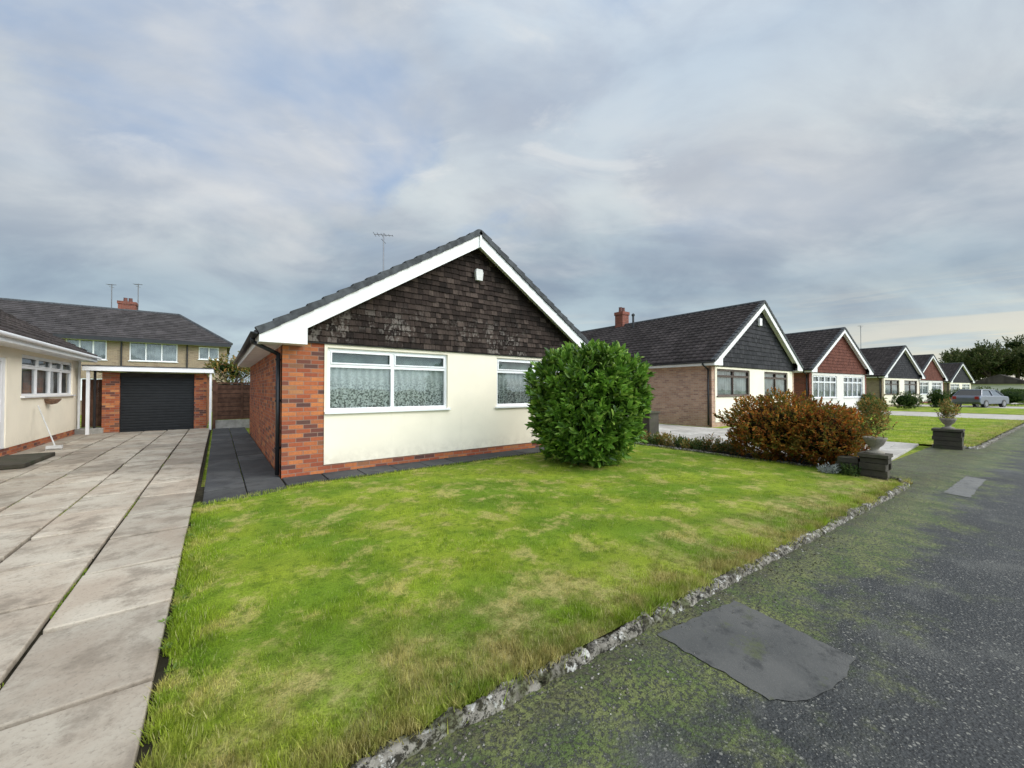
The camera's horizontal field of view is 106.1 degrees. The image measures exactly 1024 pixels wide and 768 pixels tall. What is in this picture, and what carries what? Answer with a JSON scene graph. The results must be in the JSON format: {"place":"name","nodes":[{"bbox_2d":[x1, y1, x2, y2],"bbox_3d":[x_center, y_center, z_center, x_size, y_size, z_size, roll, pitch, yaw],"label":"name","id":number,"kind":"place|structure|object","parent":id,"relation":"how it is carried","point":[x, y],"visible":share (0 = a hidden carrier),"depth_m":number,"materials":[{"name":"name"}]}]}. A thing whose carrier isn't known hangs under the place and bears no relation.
{"place":"outdoors","nodes":[
{"label":"outdoors","id":0,"kind":"place"},
{"bbox_2d":[0,428,210,767],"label":"driveway paving","id":1,"kind":"structure","parent":0,"point":[75,688],"depth_m":2.85,"materials":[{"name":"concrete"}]},
{"bbox_2d":[0,452,54,469],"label":"door step","id":2,"kind":"object","parent":1,"relation":"on","point":[17,461],"depth_m":7.58,"materials":[{"name":"concrete"}]},
{"bbox_2d":[37,405,62,450],"bbox_3d":[-11.496,1.073,9.463,1.074,1.077,0.268,0,-1,16],"label":"broom","id":3,"kind":"object","parent":1,"relation":"on","point":[55,447],"visible":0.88,"depth_m":9.40,"materials":[{"name":"white plastic"}]},
{"bbox_2d":[74,379,103,434],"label":"wooden gate","id":4,"kind":"structure","parent":1,"relation":"on","point":[97,429],"depth_m":12.96,"materials":[{"name":"brown wood"}]},
{"bbox_2d":[81,365,214,434],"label":"garage","id":5,"kind":"structure","parent":1,"relation":"on","point":[140,398],"depth_m":13.77,"materials":[{"name":"red brick"}]},
{"bbox_2d":[120,377,193,431],"bbox_3d":[-12.768,0.732,13.929,1.980,1.960,0.050,1,-1,-37],"label":"roller door","id":6,"kind":"structure","parent":5,"relation":"in","point":[146,404],"depth_m":13.87,"materials":[{"name":"black metal"}]},
{"bbox_2d":[202,427,286,504],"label":"passage paving","id":7,"kind":"structure","parent":0,"point":[224,478],"depth_m":7.09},
{"bbox_2d":[2,433,912,767],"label":"front lawn","id":8,"kind":"structure","parent":0,"point":[346,623],"depth_m":2.94,"materials":[{"name":"green plant"}]},
{"bbox_2d":[282,447,543,485],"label":"front path paving","id":9,"kind":"structure","parent":8,"relation":"on","point":[295,480],"depth_m":7.29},
{"bbox_2d":[523,338,656,467],"bbox_3d":[1.516,0.390,7.687,2.396,2.620,2.384,1,-1,-37],"label":"laurel bush","id":10,"kind":"object","parent":8,"relation":"on","point":[590,402],"visible":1,"depth_m":6.95,"materials":[{"name":"green plant"}]},
{"bbox_2d":[351,476,909,767],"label":"kerb edging","id":11,"kind":"object","parent":8,"relation":"on","point":[479,710],"visible":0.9,"depth_m":2.05,"materials":[{"name":"grey stone"}]},
{"bbox_2d":[634,442,830,467],"bbox_3d":[4.792,1.603,8.782,0.105,0.082,5.000,1,-1,-37],"label":"kerb edging","id":12,"kind":"object","parent":8,"relation":"on","point":[792,463],"visible":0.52,"depth_m":8.79,"materials":[{"name":"grey concrete"}]},
{"bbox_2d":[640,428,861,475],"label":"border plants","id":13,"kind":"object","parent":8,"relation":"on","point":[696,443],"visible":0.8,"depth_m":9.28,"materials":[{"name":"green plant"}]},
{"bbox_2d":[713,387,853,462],"bbox_3d":[5.774,0.849,8.340,2.459,1.594,2.431,1,-1,-37],"label":"russet shrub","id":14,"kind":"object","parent":8,"relation":"on","point":[759,426],"visible":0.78,"depth_m":7.98,"materials":[{"name":"brown plant"}]},
{"bbox_2d":[780,396,872,467],"bbox_3d":[6.081,0.933,7.469,1.594,1.391,1.580,0,-1,9],"label":"russet shrub","id":15,"kind":"object","parent":8,"relation":"on","point":[833,432],"visible":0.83,"depth_m":7.15,"materials":[{"name":"brown plant"}]},
{"bbox_2d":[833,392,896,479],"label":"stone gate pier","id":16,"kind":"structure","parent":8,"relation":"on","point":[874,461],"depth_m":6.39,"materials":[{"name":"grey stone"}]},
{"bbox_2d":[0,0,1023,381],"label":"sky","id":17,"kind":"structure","parent":0,"point":[850,164],"materials":[{"name":"grey"}]},
{"bbox_2d":[80,401,1023,486],"bbox_3d":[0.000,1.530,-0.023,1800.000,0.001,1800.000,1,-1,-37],"label":"ground","id":18,"kind":"structure","parent":0,"point":[919,447],"depth_m":14.33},
{"bbox_2d":[0,309,101,456],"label":"neighbouring bungalow","id":19,"kind":"object","parent":18,"relation":"on","point":[40,368],"visible":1,"depth_m":9.86,"materials":[{"name":"beige paint"}]},
{"bbox_2d":[0,357,5,448],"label":"front door","id":20,"kind":"structure","parent":19,"relation":"in","point":[2,360],"depth_m":8.34,"materials":[{"name":"white plastic"}]},
{"bbox_2d":[21,354,70,395],"bbox_3d":[-12.837,-0.188,10.653,0.082,1.000,4.000,1,-1,-37],"label":"window frame","id":21,"kind":"structure","parent":19,"relation":"in","point":[35,366],"depth_m":10.68,"materials":[{"name":"white plastic"}]},
{"bbox_2d":[62,338,226,414],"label":"front wall","id":22,"kind":"structure","parent":18,"relation":"on","point":[113,352],"depth_m":24.82,"materials":[{"name":"paint"}]},
{"bbox_2d":[67,339,105,358],"bbox_3d":[-25.734,-2.096,23.336,1.700,1.300,0.020,1,-1,-37],"label":"curtain","id":23,"kind":"object","parent":22,"relation":"hanging from","point":[99,348],"visible":0.27,"depth_m":23.53,"materials":[{"name":"white fabric"}]},
{"bbox_2d":[66,339,106,359],"bbox_3d":[-25.694,-2.097,23.284,1.700,1.200,0.070,1,-1,-37],"label":"window frame","id":24,"kind":"object","parent":22,"relation":"attached to","point":[92,346],"visible":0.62,"depth_m":23.43,"materials":[{"name":"white plastic"}]},
{"bbox_2d":[80,378,101,399],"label":"window frame","id":25,"kind":"object","parent":22,"relation":"attached to","point":[81,386],"visible":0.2,"depth_m":23.11,"materials":[{"name":"white plastic"}]},
{"bbox_2d":[53,334,230,367],"bbox_3d":[-26.201,-0.519,22.440,15.900,4.720,0.520,1,-1,-37],"label":"gutter","id":26,"kind":"object","parent":22,"relation":"attached to","point":[187,343],"visible":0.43,"depth_m":24.25,"materials":[{"name":"black plastic"}]},
{"bbox_2d":[63,338,230,347],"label":"fascia","id":27,"kind":"structure","parent":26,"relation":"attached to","point":[139,342],"depth_m":24.58,"materials":[{"name":"white plastic"}]},
{"bbox_2d":[129,342,177,361],"bbox_3d":[-23.308,-2.069,25.102,2.300,1.200,0.070,1,-1,-37],"label":"window frame","id":28,"kind":"object","parent":22,"relation":"attached to","point":[146,352],"visible":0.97,"depth_m":24.91,"materials":[{"name":"white plastic"}]},
{"bbox_2d":[131,343,176,360],"bbox_3d":[-23.347,-2.068,25.154,2.300,1.300,0.020,1,-1,-37],"label":"curtain","id":29,"kind":"object","parent":22,"relation":"hanging from","point":[153,352],"visible":0.68,"depth_m":25.13,"materials":[{"name":"white fabric"}]},
{"bbox_2d":[136,361,177,362],"bbox_3d":[-23.259,-1.447,25.029,2.400,0.044,0.110,1,-1,-37],"label":"window sill","id":30,"kind":"structure","parent":22,"relation":"attached to","point":[155,361],"depth_m":24.96,"materials":[{"name":"white plastic"}]},
{"bbox_2d":[200,348,217,358],"bbox_3d":[-21.120,-2.118,26.852,1.100,0.950,0.020,1,-1,-37],"label":"curtain","id":31,"kind":"object","parent":22,"relation":"hanging from","point":[204,353],"visible":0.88,"depth_m":26.81,"materials":[{"name":"white fabric"}]},
{"bbox_2d":[199,347,218,359],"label":"window frame","id":32,"kind":"object","parent":22,"relation":"attached to","point":[208,352],"visible":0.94,"depth_m":26.76,"materials":[{"name":"white plastic"}]},
{"bbox_2d":[202,351,249,382],"bbox_3d":[-15.133,0.018,21.066,2.869,3.616,2.960,1,-1,-37],"label":"tree","id":33,"kind":"object","parent":18,"relation":"on","point":[232,369],"visible":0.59,"depth_m":20.68,"materials":[{"name":"green plant"}]},
{"bbox_2d":[212,380,249,429],"bbox_3d":[-10.625,0.788,15.026,1.680,1.880,0.100,1,-1,-37],"label":"wooden fence","id":34,"kind":"object","parent":18,"relation":"on","point":[230,400],"visible":0.7,"depth_m":14.86,"materials":[{"name":"brown wood"}]},
{"bbox_2d":[233,229,588,478],"bbox_3d":[-3.416,-1.127,12.093,8.426,5.820,9.020,1,-1,-37],"label":"bungalow","id":35,"kind":"object","parent":18,"relation":"on","point":[430,355],"visible":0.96,"depth_m":7.94,"materials":[{"name":"white paint"}]},
{"bbox_2d":[327,348,446,411],"bbox_3d":[-2.393,-0.068,7.681,2.400,1.150,0.082,1,-1,-37],"label":"window frame","id":36,"kind":"structure","parent":35,"relation":"in","point":[392,365],"depth_m":7.64,"materials":[{"name":"white plastic"}]},
{"bbox_2d":[497,358,540,405],"bbox_3d":[0.550,-0.034,9.923,2.400,1.150,0.082,1,-1,-37],"label":"window frame","id":37,"kind":"structure","parent":35,"relation":"in","point":[498,359],"depth_m":9.47,"materials":[{"name":"white plastic"}]},
{"bbox_2d":[580,300,803,426],"bbox_3d":[8.270,-1.478,22.852,9.426,6.850,12.170,1,-1,-35],"label":"bungalow","id":38,"kind":"object","parent":18,"relation":"on","point":[706,364],"visible":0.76,"depth_m":17.67,"materials":[{"name":"brick"}]},
{"bbox_2d":[717,369,748,395],"bbox_3d":[9.620,-0.060,16.812,2.950,1.130,0.082,1,-1,-35],"label":"window frame","id":39,"kind":"structure","parent":38,"relation":"in","point":[731,376],"depth_m":16.81,"materials":[{"name":"white plastic"}]},
{"bbox_2d":[764,372,786,394],"bbox_3d":[13.191,-0.021,19.340,2.800,1.130,0.082,1,-1,-35],"label":"window frame","id":40,"kind":"structure","parent":38,"relation":"in","point":[774,373],"depth_m":19.33,"materials":[{"name":"white plastic"}]},
{"bbox_2d":[785,327,873,410],"bbox_3d":[19.439,-0.826,30.190,9.226,5.768,10.820,0,-1,-29],"label":"bungalow","id":41,"kind":"object","parent":18,"relation":"on","point":[835,363],"visible":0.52,"depth_m":25.58,"materials":[{"name":"red brick"}]},
{"bbox_2d":[813,375,835,397],"bbox_3d":[20.062,0.176,24.772,3.200,1.400,0.082,0,-1,-29],"label":"window frame","id":42,"kind":"structure","parent":41,"relation":"in","point":[817,381],"depth_m":24.77,"materials":[{"name":"white plastic"}]},
{"bbox_2d":[844,377,861,396],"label":"window frame","id":43,"kind":"structure","parent":41,"relation":"in","point":[846,382],"depth_m":26.78,"materials":[{"name":"white plastic"}]},
{"bbox_2d":[860,326,925,406],"bbox_3d":[34.286,-1.832,40.726,9.226,8.100,10.820,0,-1,-27],"label":"bungalow","id":44,"kind":"object","parent":18,"relation":"on","point":[896,369],"visible":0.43,"depth_m":35.92,"materials":[{"name":"paint"}]},
{"bbox_2d":[885,380,898,393],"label":"window frame","id":45,"kind":"structure","parent":44,"relation":"in","point":[891,384],"depth_m":35.34,"materials":[{"name":"white plastic"}]},
{"bbox_2d":[904,380,916,393],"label":"window frame","id":46,"kind":"structure","parent":44,"relation":"in","point":[909,384],"depth_m":37.33,"materials":[{"name":"white plastic"}]},
{"bbox_2d":[889,391,925,408],"bbox_3d":[30.953,1.249,30.279,1.999,1.460,1.973,0,-1,8],"label":"garden shrub","id":47,"kind":"object","parent":18,"relation":"on","point":[908,399],"visible":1,"depth_m":29.94,"materials":[{"name":"green plant"}]},
{"bbox_2d":[913,354,948,402],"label":"bungalow","id":48,"kind":"object","parent":18,"relation":"on","point":[932,370],"visible":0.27,"depth_m":45.01,"materials":[{"name":"red brick"}]},
{"bbox_2d":[920,382,927,393],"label":"window frame","id":49,"kind":"structure","parent":48,"relation":"in","point":[922,385],"depth_m":44.15,"materials":[{"name":"white plastic"}]},
{"bbox_2d":[932,382,940,389],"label":"window frame","id":50,"kind":"structure","parent":48,"relation":"in","point":[935,385],"depth_m":45.94,"materials":[{"name":"white plastic"}]},
{"bbox_2d":[946,388,964,400],"bbox_3d":[45.520,1.220,39.217,2.229,1.713,2.208,1,-1,-37],"label":"garden shrub","id":51,"kind":"object","parent":18,"relation":"on","point":[953,393],"visible":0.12,"depth_m":39.30,"materials":[{"name":"green plant"}]},
{"bbox_2d":[939,362,974,399],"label":"bungalow","id":52,"kind":"object","parent":18,"relation":"on","point":[958,375],"visible":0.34,"depth_m":58.64,"materials":[{"name":"brick"}]},
{"bbox_2d":[939,347,986,380],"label":"tree","id":53,"kind":"object","parent":18,"relation":"on","point":[951,356],"visible":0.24,"depth_m":90.87,"materials":[{"name":"green plant"}]},
{"bbox_2d":[932,423,1023,448],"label":"kerb edging","id":54,"kind":"object","parent":18,"relation":"on","point":[993,440],"visible":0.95,"depth_m":11.21,"materials":[{"name":"grey stone"}]},
{"bbox_2d":[976,386,997,391],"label":"garden shrub","id":55,"kind":"object","parent":18,"relation":"on","point":[978,387],"visible":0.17,"depth_m":46.56,"materials":[{"name":"green plant"}]},
{"bbox_2d":[956,342,1023,380],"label":"tree","id":56,"kind":"object","parent":18,"relation":"on","point":[1000,362],"visible":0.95,"depth_m":77.61,"materials":[{"name":"green plant"}]},
{"bbox_2d":[972,339,1014,378],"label":"tree","id":57,"kind":"object","parent":18,"relation":"on","point":[994,344],"visible":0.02,"depth_m":90.23,"materials":[{"name":"green plant"}]},
{"bbox_2d":[971,374,1023,391],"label":"white bungalow","id":58,"kind":"object","parent":18,"relation":"on","point":[999,382],"visible":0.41,"depth_m":69.51,"materials":[{"name":"tile"}]},
{"bbox_2d":[993,387,1023,404],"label":"garden shrub","id":59,"kind":"object","parent":18,"relation":"on","point":[1015,397],"visible":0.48,"depth_m":36.14,"materials":[{"name":"green plant"}]},
{"bbox_2d":[996,334,1023,379],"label":"tree","id":60,"kind":"object","parent":18,"relation":"on","point":[1014,344],"visible":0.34,"depth_m":82.10,"materials":[{"name":"green plant"}]},
{"bbox_2d":[1001,389,1023,401],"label":"hedge","id":61,"kind":"object","parent":18,"relation":"on","point":[1014,390],"visible":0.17,"depth_m":46.46,"materials":[{"name":"green plant"}]},
{"bbox_2d":[1007,344,1023,367],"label":"tree","id":62,"kind":"object","parent":18,"relation":"on","point":[1021,355],"visible":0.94,"depth_m":75.42,"materials":[{"name":"green plant"}]},
{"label":"side walls","id":63,"kind":"object","parent":18,"relation":"on","visible":0},
{"bbox_3d":[-28.855,-4.016,25.978,15.900,2.380,9.000,1,-1,-37],"label":"hipped roof","id":64,"kind":"object","parent":63,"relation":"on","visible":0},
{"bbox_2d":[107,284,113,307],"bbox_3d":[-27.987,-6.092,26.925,0.504,1.800,0.309,0,-1,-11],"label":"tv aerial","id":65,"kind":"object","parent":64,"relation":"on","point":[111,293],"visible":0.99,"depth_m":26.90,"materials":[{"name":"metal"}]},
{"bbox_2d":[0,300,228,343],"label":"tile courses","id":66,"kind":"object","parent":64,"relation":"on","point":[65,319],"visible":0.94,"depth_m":24.93,"materials":[{"name":"grey tile"}]},
{"bbox_2d":[0,298,232,354],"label":"hip and ridge tiles","id":67,"kind":"object","parent":64,"relation":"attached to","point":[209,331],"visible":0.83,"depth_m":26.99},
{"bbox_2d":[117,300,137,309],"bbox_3d":[-27.467,-5.357,27.559,0.980,0.950,0.980,1,-1,-37],"label":"chimney stack","id":68,"kind":"object","parent":64,"relation":"on","point":[127,305],"visible":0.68,"depth_m":27.21,"materials":[{"name":"red brick"}]},
{"bbox_2d":[135,284,141,309],"bbox_3d":[-27.134,-6.276,27.955,0.504,2.000,0.309,0,-1,-11],"label":"tv aerial","id":69,"kind":"object","parent":68,"relation":"attached to","point":[138,295],"visible":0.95,"depth_m":27.96,"materials":[{"name":"metal"}]},
{"bbox_2d":[397,427,1023,767],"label":"road","id":70,"kind":"structure","parent":0,"point":[919,616],"depth_m":2.04,"materials":[{"name":"grey asphalt"}]},
{"bbox_2d":[402,487,936,767],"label":"gravel debris","id":71,"kind":"object","parent":70,"relation":"on","point":[495,736],"visible":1,"depth_m":2.03,"materials":[{"name":"grey gravel"}]},
{"bbox_2d":[658,600,855,700],"bbox_3d":[1.412,1.529,2.240,0.800,0.001,0.738,1,-1,-30],"label":"asphalt patch","id":72,"kind":"object","parent":70,"relation":"on","point":[774,659],"visible":1,"depth_m":2.19,"materials":[{"name":"grey asphalt"}]},
{"bbox_2d":[931,397,964,449],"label":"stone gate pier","id":73,"kind":"structure","parent":70,"relation":"on","point":[947,436],"depth_m":9.82,"materials":[{"name":"grey stone"}]},
{"bbox_2d":[943,476,985,497],"bbox_3d":[7.099,1.587,6.011,1.988,0.001,0.279,1,-1,-34],"label":"concrete patch","id":74,"kind":"object","parent":70,"relation":"on","point":[966,486],"visible":1,"depth_m":5.90,"materials":[{"name":"grey concrete"}]},
{"bbox_2d":[657,424,917,461],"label":"driveway paving","id":75,"kind":"structure","parent":0,"point":[897,449],"depth_m":12.41,"materials":[{"name":"grey concrete"}]},
{"bbox_2d":[642,411,660,434],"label":"gate pillar","id":76,"kind":"structure","parent":75,"relation":"on","point":[652,424],"depth_m":12.71,"materials":[{"name":"concrete"}]},
{"bbox_2d":[851,414,1023,446],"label":"front lawn","id":77,"kind":"structure","parent":0,"point":[912,429],"depth_m":14.71,"materials":[{"name":"green plant"}]},
{"bbox_2d":[855,397,887,414],"bbox_3d":[21.120,1.318,22.604,1.383,1.135,1.349,0,-1,6],"label":"garden shrub","id":78,"kind":"object","parent":77,"relation":"on","point":[867,403],"visible":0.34,"depth_m":22.43,"materials":[{"name":"green plant"}]},
{"bbox_2d":[851,411,1023,419],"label":"driveway","id":79,"kind":"structure","parent":0,"point":[980,416],"depth_m":22.24,"materials":[{"name":"grey concrete"}]},
{"bbox_2d":[860,393,877,401],"bbox_3d":[25.063,1.245,27.304,1.455,1.354,1.402,1,-1,-37],"label":"garden shrub","id":80,"kind":"object","parent":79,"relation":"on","point":[867,395],"visible":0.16,"depth_m":27.09,"materials":[{"name":"green plant"}]},
{"bbox_2d":[903,406,1023,414],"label":"front lawn","id":81,"kind":"structure","parent":0,"point":[1014,411],"depth_m":27.09,"materials":[{"name":"green plant"}]},
{"bbox_2d":[926,389,949,407],"bbox_3d":[34.970,1.161,31.628,1.348,1.631,1.410,1,-1,-37],"label":"garden shrub","id":82,"kind":"object","parent":81,"relation":"on","point":[936,397],"visible":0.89,"depth_m":31.51,"materials":[{"name":"green plant"}]},
{"bbox_2d":[914,405,1023,408],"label":"driveway","id":83,"kind":"structure","parent":0,"point":[987,407],"depth_m":34.26,"materials":[{"name":"grey concrete"}]},
{"bbox_2d":[951,389,1008,407],"bbox_3d":[40.569,1.230,33.397,4.300,1.545,1.820,0,-1,-17],"label":"parked car","id":84,"kind":"object","parent":83,"relation":"on","point":[984,398],"visible":0.96,"depth_m":32.69,"materials":[{"name":"silver metal"}]}
]}

